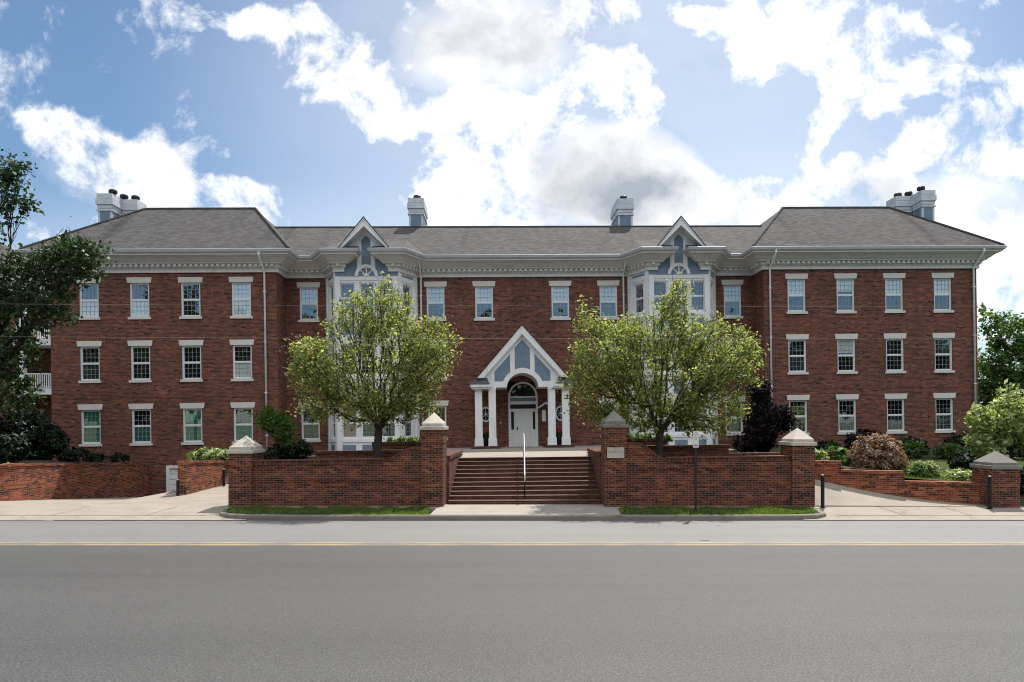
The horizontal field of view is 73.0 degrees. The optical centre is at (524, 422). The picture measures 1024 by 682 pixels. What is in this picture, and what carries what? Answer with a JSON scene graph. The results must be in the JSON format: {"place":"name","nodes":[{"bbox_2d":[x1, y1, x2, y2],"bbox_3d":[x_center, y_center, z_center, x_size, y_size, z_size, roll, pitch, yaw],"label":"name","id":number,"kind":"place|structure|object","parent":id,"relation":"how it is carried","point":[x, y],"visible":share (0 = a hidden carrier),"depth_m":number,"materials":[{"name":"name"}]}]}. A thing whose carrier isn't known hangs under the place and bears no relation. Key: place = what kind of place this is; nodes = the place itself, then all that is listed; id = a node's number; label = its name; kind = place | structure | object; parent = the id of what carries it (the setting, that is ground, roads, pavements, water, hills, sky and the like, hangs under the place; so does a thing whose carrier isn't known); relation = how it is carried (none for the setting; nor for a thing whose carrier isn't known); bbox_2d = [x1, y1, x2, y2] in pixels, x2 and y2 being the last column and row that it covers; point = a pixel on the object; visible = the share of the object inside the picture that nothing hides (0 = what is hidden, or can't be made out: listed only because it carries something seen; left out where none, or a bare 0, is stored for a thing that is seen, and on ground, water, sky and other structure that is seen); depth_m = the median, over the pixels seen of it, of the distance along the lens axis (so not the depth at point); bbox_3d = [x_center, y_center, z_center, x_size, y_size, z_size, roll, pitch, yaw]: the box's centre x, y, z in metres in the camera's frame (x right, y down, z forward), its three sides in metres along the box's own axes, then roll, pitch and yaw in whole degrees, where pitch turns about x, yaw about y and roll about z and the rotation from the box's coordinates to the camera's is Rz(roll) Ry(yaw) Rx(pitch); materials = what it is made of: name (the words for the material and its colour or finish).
{"place":"outdoors","nodes":[
{"label":"outdoors","id":0,"kind":"place"},
{"bbox_2d":[1,459,103,463],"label":"planting bed","id":1,"kind":"object","parent":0,"point":[38,461],"depth_m":34.54,"materials":[{"name":"soil"}]},
{"bbox_2d":[0,431,31,463],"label":"shrub","id":2,"kind":"object","parent":1,"relation":"on","point":[20,450],"visible":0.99,"depth_m":28.88,"materials":[{"name":"green plant"}]},
{"bbox_2d":[0,409,51,449],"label":"shrub","id":3,"kind":"object","parent":1,"relation":"on","point":[16,428],"visible":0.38,"depth_m":30.66,"materials":[{"name":"green plant"}]},
{"bbox_2d":[26,422,72,458],"bbox_3d":[-20.713,0.778,30.044,2.016,1.646,1.302,0,0,0],"label":"shrub","id":4,"kind":"object","parent":1,"relation":"on","point":[48,447],"visible":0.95,"depth_m":29.79,"materials":[{"name":"green plant"}]},
{"bbox_2d":[0,149,117,422],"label":"shade tree","id":5,"kind":"object","parent":1,"relation":"on","point":[78,261],"visible":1,"depth_m":26.42,"materials":[{"name":"green plant"}]},
{"bbox_2d":[56,446,95,462],"bbox_3d":[-21.401,1.529,32.945,2.020,0.809,1.446,0,0,0],"label":"shrub","id":6,"kind":"object","parent":1,"relation":"on","point":[76,454],"visible":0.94,"depth_m":32.70,"materials":[{"name":"green plant"}]},
{"bbox_2d":[88,451,130,462],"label":"shrub","id":7,"kind":"object","parent":1,"relation":"on","point":[117,457],"visible":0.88,"depth_m":33.63,"materials":[{"name":"green plant"}]},
{"bbox_2d":[0,484,227,520],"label":"driveway ramp","id":8,"kind":"structure","parent":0,"point":[215,497],"depth_m":23.55,"materials":[{"name":"concrete"}]},
{"bbox_2d":[0,463,148,520],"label":"retaining wall","id":9,"kind":"structure","parent":8,"relation":"on","point":[33,481],"depth_m":29.34,"materials":[{"name":"red brick"}]},
{"bbox_2d":[0,507,246,519],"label":"driveway","id":10,"kind":"structure","parent":0,"point":[107,513],"depth_m":20.73,"materials":[{"name":"concrete"}]},
{"bbox_2d":[0,521,1023,681],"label":"road","id":11,"kind":"structure","parent":0,"point":[511,613],"depth_m":10.82,"materials":[{"name":"grey asphalt"}]},
{"bbox_2d":[0,544,1023,544],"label":"road marking","id":12,"kind":"object","parent":11,"relation":"on","point":[511,544],"visible":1,"depth_m":15.93,"materials":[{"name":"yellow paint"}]},
{"bbox_2d":[0,542,1023,542],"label":"road marking","id":13,"kind":"object","parent":11,"relation":"on","point":[511,542],"visible":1,"depth_m":16.19,"materials":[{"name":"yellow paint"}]},
{"bbox_2d":[0,0,1023,520],"label":"sky","id":14,"kind":"structure","parent":0,"point":[297,112],"materials":[{"name":"blue"}]},
{"bbox_2d":[221,504,821,514],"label":"sidewalk","id":15,"kind":"structure","parent":0,"point":[523,509],"depth_m":21.17,"materials":[{"name":"concrete"}]},
{"bbox_2d":[226,436,265,506],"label":"brick pier","id":16,"kind":"structure","parent":15,"relation":"on","point":[243,453],"depth_m":21.85,"materials":[{"name":"brick"}]},
{"bbox_2d":[252,447,420,506],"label":"street wall","id":17,"kind":"structure","parent":15,"relation":"on","point":[394,480],"depth_m":21.95,"materials":[{"name":"brick"}]},
{"bbox_2d":[419,413,448,506],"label":"brick pier","id":18,"kind":"structure","parent":15,"relation":"on","point":[433,428],"depth_m":21.85,"materials":[{"name":"brick"}]},
{"bbox_2d":[447,450,462,503],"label":"cheek wall","id":19,"kind":"structure","parent":15,"relation":"on","point":[453,456],"depth_m":23.68,"materials":[{"name":"brick"}]},
{"bbox_2d":[448,456,601,503],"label":"staircase","id":20,"kind":"structure","parent":15,"relation":"on","point":[549,480],"depth_m":24.03,"materials":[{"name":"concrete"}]},
{"bbox_2d":[599,410,628,506],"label":"brick pier","id":21,"kind":"structure","parent":15,"relation":"on","point":[613,426],"depth_m":21.85,"materials":[{"name":"brick"}]},
{"bbox_2d":[607,447,623,457],"bbox_3d":[2.870,0.952,21.824,0.540,0.355,0.032,0,0,0],"label":"stone plaque","id":22,"kind":"object","parent":21,"relation":"attached to","point":[615,452],"visible":1,"depth_m":21.81,"materials":[{"name":"stone"}]},
{"bbox_2d":[627,442,791,506],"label":"street wall","id":23,"kind":"structure","parent":15,"relation":"on","point":[654,478],"depth_m":21.95,"materials":[{"name":"brick"}]},
{"bbox_2d":[779,428,816,506],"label":"brick pier","id":24,"kind":"structure","parent":15,"relation":"on","point":[798,445],"depth_m":21.85,"materials":[{"name":"brick"}]},
{"bbox_2d":[307,445,735,457],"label":"terrace","id":25,"kind":"structure","parent":0,"point":[542,451],"depth_m":30.64,"materials":[{"name":"concrete"}]},
{"bbox_2d":[177,448,867,471],"bbox_3d":[-1.800,1.645,30.150,27.600,0.450,15.700,0,0,0],"label":"planting bed","id":26,"kind":"object","parent":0,"point":[732,451],"visible":0.09,"depth_m":33.08,"materials":[{"name":"soil"}]},
{"bbox_2d":[185,446,227,459],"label":"variegated bush","id":27,"kind":"object","parent":26,"relation":"on","point":[211,454],"visible":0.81,"depth_m":28.19,"materials":[{"name":"green plant"}]},
{"bbox_2d":[247,404,302,459],"bbox_3d":[-11.084,0.495,31.027,2.313,2.654,1.794,0,0,0],"label":"tree","id":28,"kind":"object","parent":26,"relation":"on","point":[281,426],"visible":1,"depth_m":30.82,"materials":[{"name":"green plant"}]},
{"bbox_2d":[270,443,298,459],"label":"shrub","id":29,"kind":"object","parent":26,"relation":"on","point":[290,452],"visible":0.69,"depth_m":31.32,"materials":[{"name":"green plant"}]},
{"bbox_2d":[285,438,313,458],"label":"shrub","id":30,"kind":"object","parent":26,"relation":"on","point":[302,451],"visible":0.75,"depth_m":31.85,"materials":[{"name":"green plant"}]},
{"bbox_2d":[314,450,401,458],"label":"planter wall","id":31,"kind":"structure","parent":26,"relation":"on","point":[344,454],"depth_m":24.90,"materials":[{"name":"brick"}]},
{"bbox_2d":[279,266,466,457],"bbox_3d":[-5.251,-1.811,23.908,6.390,6.979,4.733,0,0,0],"label":"street tree","id":32,"kind":"object","parent":26,"relation":"on","point":[398,403],"visible":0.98,"depth_m":23.55,"materials":[{"name":"green plant"}]},
{"bbox_2d":[372,441,420,449],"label":"planter wall","id":33,"kind":"structure","parent":26,"relation":"on","point":[396,445],"depth_m":27.20,"materials":[{"name":"brick"}]},
{"bbox_2d":[587,448,600,498],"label":"cheek wall","id":34,"kind":"structure","parent":26,"relation":"on","point":[594,454],"depth_m":24.10,"materials":[{"name":"brick"}]},
{"bbox_2d":[627,438,667,444],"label":"planter wall","id":35,"kind":"structure","parent":26,"relation":"on","point":[649,441],"depth_m":27.20,"materials":[{"name":"brick"}]},
{"bbox_2d":[627,432,673,441],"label":"trailing plant","id":36,"kind":"object","parent":35,"relation":"in","point":[666,435],"visible":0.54,"depth_m":27.41,"materials":[{"name":"green plant"}]},
{"bbox_2d":[552,268,769,457],"bbox_3d":[4.708,-1.866,23.992,7.544,6.977,4.577,0,0,0],"label":"street tree","id":37,"kind":"object","parent":26,"relation":"on","point":[629,371],"visible":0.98,"depth_m":23.54,"materials":[{"name":"green plant"}]},
{"bbox_2d":[646,444,729,457],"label":"planter wall","id":38,"kind":"structure","parent":26,"relation":"on","point":[688,450],"depth_m":24.90,"materials":[{"name":"brick"}]},
{"bbox_2d":[729,378,800,452],"bbox_3d":[10.224,-0.170,29.558,2.558,3.503,2.443,0,0,-30],"label":"purple tree","id":39,"kind":"object","parent":26,"relation":"on","point":[778,419],"visible":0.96,"depth_m":29.18,"materials":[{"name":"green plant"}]},
{"bbox_2d":[729,451,835,459],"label":"planter wall","id":40,"kind":"structure","parent":26,"relation":"on","point":[767,453],"depth_m":25.57,"materials":[{"name":"brick"}]},
{"bbox_2d":[824,444,850,465],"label":"green bush","id":41,"kind":"object","parent":26,"relation":"on","point":[840,454],"visible":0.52,"depth_m":25.55,"materials":[{"name":"green plant"}]},
{"bbox_2d":[233,509,817,514],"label":"verge soil","id":42,"kind":"structure","parent":0,"point":[623,514],"depth_m":20.09,"materials":[{"name":"soil"}]},
{"bbox_2d":[223,505,431,514],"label":"grass","id":43,"kind":"structure","parent":42,"relation":"on","point":[351,510],"depth_m":20.56,"materials":[{"name":"green plant"}]},
{"bbox_2d":[693,431,698,510],"bbox_3d":[5.080,1.520,20.543,0.170,2.520,0.055,0,0,0],"label":"street sign","id":44,"kind":"object","parent":42,"relation":"on","point":[695,440],"visible":1,"depth_m":20.53,"materials":[{"name":"black metal"}]},
{"bbox_2d":[619,504,817,514],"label":"grass","id":45,"kind":"structure","parent":42,"relation":"on","point":[685,510],"depth_m":20.52,"materials":[{"name":"green plant"}]},
{"bbox_2d":[170,437,1023,520],"bbox_3d":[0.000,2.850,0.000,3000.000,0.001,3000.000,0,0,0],"label":"ground","id":46,"kind":"structure","parent":0,"point":[897,520],"depth_m":20.06,"materials":[{"name":"concrete"}]},
{"bbox_2d":[0,244,51,459],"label":"neighbouring building","id":47,"kind":"structure","parent":46,"relation":"on","point":[45,371],"depth_m":47.89,"materials":[{"name":"brick"}]},
{"bbox_2d":[177,460,227,494],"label":"ramp wall","id":48,"kind":"structure","parent":46,"relation":"on","point":[194,476],"depth_m":26.06,"materials":[{"name":"red brick"}]},
{"bbox_2d":[16,186,1006,520],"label":"apartment building","id":49,"kind":"structure","parent":46,"relation":"on","point":[860,316],"depth_m":36.78,"materials":[{"name":"brick"}]},
{"bbox_2d":[76,278,100,319],"bbox_3d":[-22.186,-6.283,35.369,1.260,2.140,0.570,-1,0,-2],"label":"window","id":50,"kind":"structure","parent":49,"relation":"in","point":[90,296],"depth_m":35.28,"materials":[{"name":"glass"}]},
{"bbox_2d":[76,341,101,382],"bbox_3d":[-22.139,-3.063,35.371,1.260,2.140,0.570,-1,0,-2],"label":"window","id":51,"kind":"structure","parent":49,"relation":"in","point":[89,356],"depth_m":35.27,"materials":[{"name":"glass"}]},
{"bbox_2d":[77,404,102,446],"bbox_3d":[-22.097,0.156,35.189,1.260,2.157,0.206,0,0,-2],"label":"window","id":52,"kind":"structure","parent":49,"relation":"in","point":[90,413],"depth_m":35.27,"materials":[{"name":"glass"}]},
{"bbox_2d":[126,277,151,318],"bbox_3d":[-19.669,-6.320,35.476,1.260,2.140,0.570,-1,0,-2],"label":"window","id":53,"kind":"structure","parent":49,"relation":"in","point":[139,286],"depth_m":35.36,"materials":[{"name":"clear glass"}]},
{"bbox_2d":[127,340,152,382],"bbox_3d":[-19.621,-3.100,35.478,1.260,2.140,0.570,-1,0,-2],"label":"window","id":54,"kind":"structure","parent":49,"relation":"in","point":[140,349],"depth_m":35.36,"materials":[{"name":"glass"}]},
{"bbox_2d":[128,404,153,445],"bbox_3d":[-19.574,0.120,35.480,1.260,2.140,0.570,-1,0,-2],"label":"window","id":55,"kind":"structure","parent":49,"relation":"in","point":[141,413],"depth_m":35.36,"materials":[{"name":"glass"}]},
{"bbox_2d":[166,465,177,491],"bbox_3d":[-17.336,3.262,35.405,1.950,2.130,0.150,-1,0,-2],"label":"utility box","id":56,"kind":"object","parent":49,"relation":"in","point":[170,473],"depth_m":35.38,"materials":[{"name":"grey paint"}]},
{"bbox_2d":[178,277,202,318],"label":"window","id":57,"kind":"structure","parent":49,"relation":"in","point":[190,286],"depth_m":35.47,"materials":[{"name":"clear glass"}]},
{"bbox_2d":[178,340,203,381],"bbox_3d":[-17.059,-3.138,35.585,1.260,2.140,0.570,-1,0,-2],"label":"window","id":58,"kind":"structure","parent":49,"relation":"in","point":[191,355],"depth_m":35.47,"materials":[{"name":"glass"}]},
{"bbox_2d":[179,403,204,444],"bbox_3d":[-17.022,0.081,35.406,1.260,2.157,0.206,0,0,-2],"label":"window","id":59,"kind":"structure","parent":49,"relation":"in","point":[192,418],"depth_m":35.47,"materials":[{"name":"glass"}]},
{"bbox_2d":[228,277,252,318],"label":"window","id":60,"kind":"structure","parent":49,"relation":"in","point":[241,292],"depth_m":35.60,"materials":[{"name":"glass"}]},
{"bbox_2d":[229,339,253,380],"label":"window","id":61,"kind":"structure","parent":49,"relation":"in","point":[242,349],"depth_m":35.60,"materials":[{"name":"grey glass"}]},
{"bbox_2d":[230,402,254,443],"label":"window","id":62,"kind":"structure","parent":49,"relation":"in","point":[243,421],"depth_m":35.60,"materials":[{"name":"glass"}]},
{"bbox_2d":[296,282,319,321],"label":"window","id":63,"kind":"structure","parent":49,"relation":"in","point":[308,290],"depth_m":37.20,"materials":[{"name":"glass"}]},
{"bbox_2d":[298,402,320,441],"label":"window","id":64,"kind":"structure","parent":49,"relation":"in","point":[311,434],"depth_m":37.23,"materials":[{"name":"glass"}]},
{"bbox_2d":[340,283,354,313],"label":"window","id":65,"kind":"structure","parent":49,"relation":"in","point":[345,287],"depth_m":36.19,"materials":[{"name":"glass"}]},
{"bbox_2d":[342,407,356,438],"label":"window","id":66,"kind":"structure","parent":49,"relation":"in","point":[347,433],"depth_m":35.84,"materials":[{"name":"glass"}]},
{"bbox_2d":[359,283,374,313],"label":"window","id":67,"kind":"structure","parent":49,"relation":"in","point":[363,285],"depth_m":36.24,"materials":[{"name":"glass"}]},
{"bbox_2d":[361,407,374,437],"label":"window","id":68,"kind":"structure","parent":49,"relation":"in","point":[366,432],"depth_m":35.87,"materials":[{"name":"glass"}]},
{"bbox_2d":[424,281,446,320],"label":"window","id":69,"kind":"structure","parent":49,"relation":"in","point":[435,290],"depth_m":37.50,"materials":[{"name":"glass"}]},
{"bbox_2d":[428,400,448,439],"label":"window","id":70,"kind":"structure","parent":49,"relation":"in","point":[443,404],"depth_m":37.49,"materials":[{"name":"white paint"}]},
{"bbox_2d":[472,281,494,320],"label":"window","id":71,"kind":"structure","parent":49,"relation":"in","point":[483,295],"depth_m":37.61,"materials":[{"name":"glass"}]},
{"bbox_2d":[549,281,570,319],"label":"window","id":72,"kind":"structure","parent":49,"relation":"in","point":[559,289],"depth_m":37.79,"materials":[{"name":"glass"}]},
{"bbox_2d":[597,280,619,319],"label":"window","id":73,"kind":"structure","parent":49,"relation":"in","point":[607,288],"depth_m":37.90,"materials":[{"name":"glass"}]},
{"bbox_2d":[634,283,642,313],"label":"window","id":74,"kind":"structure","parent":49,"relation":"in","point":[638,287],"depth_m":37.57,"materials":[{"name":"glass"}]},
{"bbox_2d":[654,281,667,310],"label":"window","id":75,"kind":"structure","parent":49,"relation":"in","point":[657,284],"depth_m":36.90,"materials":[{"name":"glass"}]},
{"bbox_2d":[690,281,703,310],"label":"window","id":76,"kind":"structure","parent":49,"relation":"in","point":[698,289],"depth_m":36.99,"materials":[{"name":"glass"}]},
{"bbox_2d":[721,280,743,318],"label":"window","id":77,"kind":"structure","parent":49,"relation":"in","point":[732,288],"depth_m":38.20,"materials":[{"name":"glass"}]},
{"bbox_2d":[723,397,744,435],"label":"window","id":78,"kind":"structure","parent":49,"relation":"in","point":[733,430],"depth_m":38.22,"materials":[{"name":"glass"}]},
{"bbox_2d":[785,273,807,313],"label":"window","id":79,"kind":"structure","parent":49,"relation":"in","point":[795,282],"depth_m":36.82,"materials":[{"name":"glass"}]},
{"bbox_2d":[786,334,808,374],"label":"window","id":80,"kind":"structure","parent":49,"relation":"in","point":[796,346],"depth_m":36.83,"materials":[{"name":"glass"}]},
{"bbox_2d":[786,395,809,434],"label":"window","id":81,"kind":"structure","parent":49,"relation":"in","point":[798,403],"depth_m":36.82,"materials":[{"name":"glass"}]},
{"bbox_2d":[834,273,856,313],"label":"window","id":82,"kind":"structure","parent":49,"relation":"in","point":[845,281],"depth_m":36.94,"materials":[{"name":"glass"}]},
{"bbox_2d":[835,334,857,373],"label":"window","id":83,"kind":"structure","parent":49,"relation":"in","point":[845,342],"depth_m":36.94,"materials":[{"name":"glass"}]},
{"bbox_2d":[836,394,858,434],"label":"window","id":84,"kind":"structure","parent":49,"relation":"in","point":[846,408],"depth_m":36.95,"materials":[{"name":"glass"}]},
{"bbox_2d":[882,273,905,312],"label":"window","id":85,"kind":"structure","parent":49,"relation":"in","point":[893,287],"depth_m":37.06,"materials":[{"name":"glass"}]},
{"bbox_2d":[883,333,906,373],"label":"window","id":86,"kind":"structure","parent":49,"relation":"in","point":[894,341],"depth_m":37.05,"materials":[{"name":"glass"}]},
{"bbox_2d":[884,393,907,433],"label":"window","id":87,"kind":"structure","parent":49,"relation":"in","point":[895,402],"depth_m":37.06,"materials":[{"name":"glass"}]},
{"bbox_2d":[931,273,953,312],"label":"window","id":88,"kind":"structure","parent":49,"relation":"in","point":[942,281],"depth_m":37.16,"materials":[{"name":"glass"}]},
{"bbox_2d":[932,333,954,372],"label":"window","id":89,"kind":"structure","parent":49,"relation":"in","point":[943,341],"depth_m":37.17,"materials":[{"name":"glass"}]},
{"bbox_2d":[933,393,955,432],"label":"window","id":90,"kind":"structure","parent":49,"relation":"in","point":[944,401],"depth_m":37.18,"materials":[{"name":"glass"}]},
{"bbox_2d":[219,508,825,520],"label":"kerb","id":91,"kind":"structure","parent":46,"relation":"on","point":[760,517],"depth_m":19.84,"materials":[{"name":"concrete"}]},
{"bbox_2d":[815,460,979,504],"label":"stepped wall","id":92,"kind":"structure","parent":46,"relation":"on","point":[892,482],"depth_m":23.02,"materials":[{"name":"red brick"}]},
{"bbox_2d":[977,302,1023,412],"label":"background tree","id":93,"kind":"object","parent":46,"relation":"on","point":[1008,355],"visible":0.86,"depth_m":44.38,"materials":[{"name":"green plant"}]},
{"bbox_2d":[770,444,1023,505],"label":"lawn","id":94,"kind":"structure","parent":0,"point":[932,456],"depth_m":30.91,"materials":[{"name":"plant"}]},
{"bbox_2d":[842,428,883,453],"bbox_3d":[15.955,0.925,32.506,1.889,1.320,1.718,0,0,-25],"label":"dark shrub","id":95,"kind":"object","parent":94,"relation":"on","point":[851,439],"visible":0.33,"depth_m":32.36,"materials":[{"name":"black plant"}]},
{"bbox_2d":[846,432,912,470],"bbox_3d":[12.698,1.154,24.931,2.190,1.623,1.880,0,0,0],"label":"maple shrub","id":96,"kind":"object","parent":94,"relation":"on","point":[890,456],"visible":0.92,"depth_m":24.49,"materials":[{"name":"brown plant"}]},
{"bbox_2d":[897,439,930,457],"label":"shrub","id":97,"kind":"object","parent":94,"relation":"on","point":[919,451],"visible":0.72,"depth_m":31.31,"materials":[{"name":"green plant"}]},
{"bbox_2d":[899,461,931,480],"bbox_3d":[13.562,1.656,23.940,0.914,0.761,0.987,0,0,0],"label":"green bush","id":98,"kind":"object","parent":94,"relation":"on","point":[917,471],"visible":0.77,"depth_m":23.74,"materials":[{"name":"green plant"}]},
{"bbox_2d":[906,460,942,480],"bbox_3d":[14.001,1.684,24.155,1.157,0.770,1.108,0,0,0],"label":"fern bush","id":99,"kind":"object","parent":94,"relation":"on","point":[934,472],"visible":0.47,"depth_m":23.91,"materials":[{"name":"green plant"}]},
{"bbox_2d":[932,442,970,457],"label":"shrub","id":100,"kind":"object","parent":94,"relation":"on","point":[942,450],"visible":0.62,"depth_m":30.97,"materials":[{"name":"green plant"}]},
{"bbox_2d":[943,468,971,480],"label":"variegated bush","id":101,"kind":"object","parent":94,"relation":"on","point":[960,474],"visible":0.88,"depth_m":23.53,"materials":[{"name":"green plant"}]},
{"bbox_2d":[942,430,979,452],"bbox_3d":[20.810,1.005,32.676,2.116,1.326,1.661,0,0,0],"label":"shrub","id":102,"kind":"object","parent":94,"relation":"on","point":[956,439],"visible":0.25,"depth_m":32.59,"materials":[{"name":"green plant"}]},
{"bbox_2d":[942,448,984,469],"bbox_3d":[17.420,1.394,27.016,1.688,0.953,1.499,0,0,-23],"label":"shrub","id":103,"kind":"object","parent":94,"relation":"on","point":[962,459],"visible":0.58,"depth_m":26.85,"materials":[{"name":"green plant"}]},
{"bbox_2d":[904,459,1023,480],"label":"shrub","id":104,"kind":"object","parent":94,"relation":"on","point":[953,469],"depth_m":26.84,"materials":[{"name":"plant"}]},
{"bbox_2d":[958,379,1023,459],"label":"ornamental tree","id":105,"kind":"object","parent":94,"relation":"on","point":[999,431],"visible":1,"depth_m":25.86,"materials":[{"name":"green plant"}]},
{"bbox_2d":[815,479,983,505],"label":"driveway ramp","id":106,"kind":"structure","parent":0,"point":[837,495],"depth_m":22.49,"materials":[{"name":"concrete"}]},
{"bbox_2d":[803,506,1023,519],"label":"sidewalk","id":107,"kind":"structure","parent":0,"point":[896,513],"depth_m":20.73,"materials":[{"name":"concrete"}]},
{"bbox_2d":[969,451,1022,507],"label":"brick pier","id":108,"kind":"structure","parent":107,"relation":"on","point":[1002,470],"depth_m":21.75,"materials":[{"name":"brick"}]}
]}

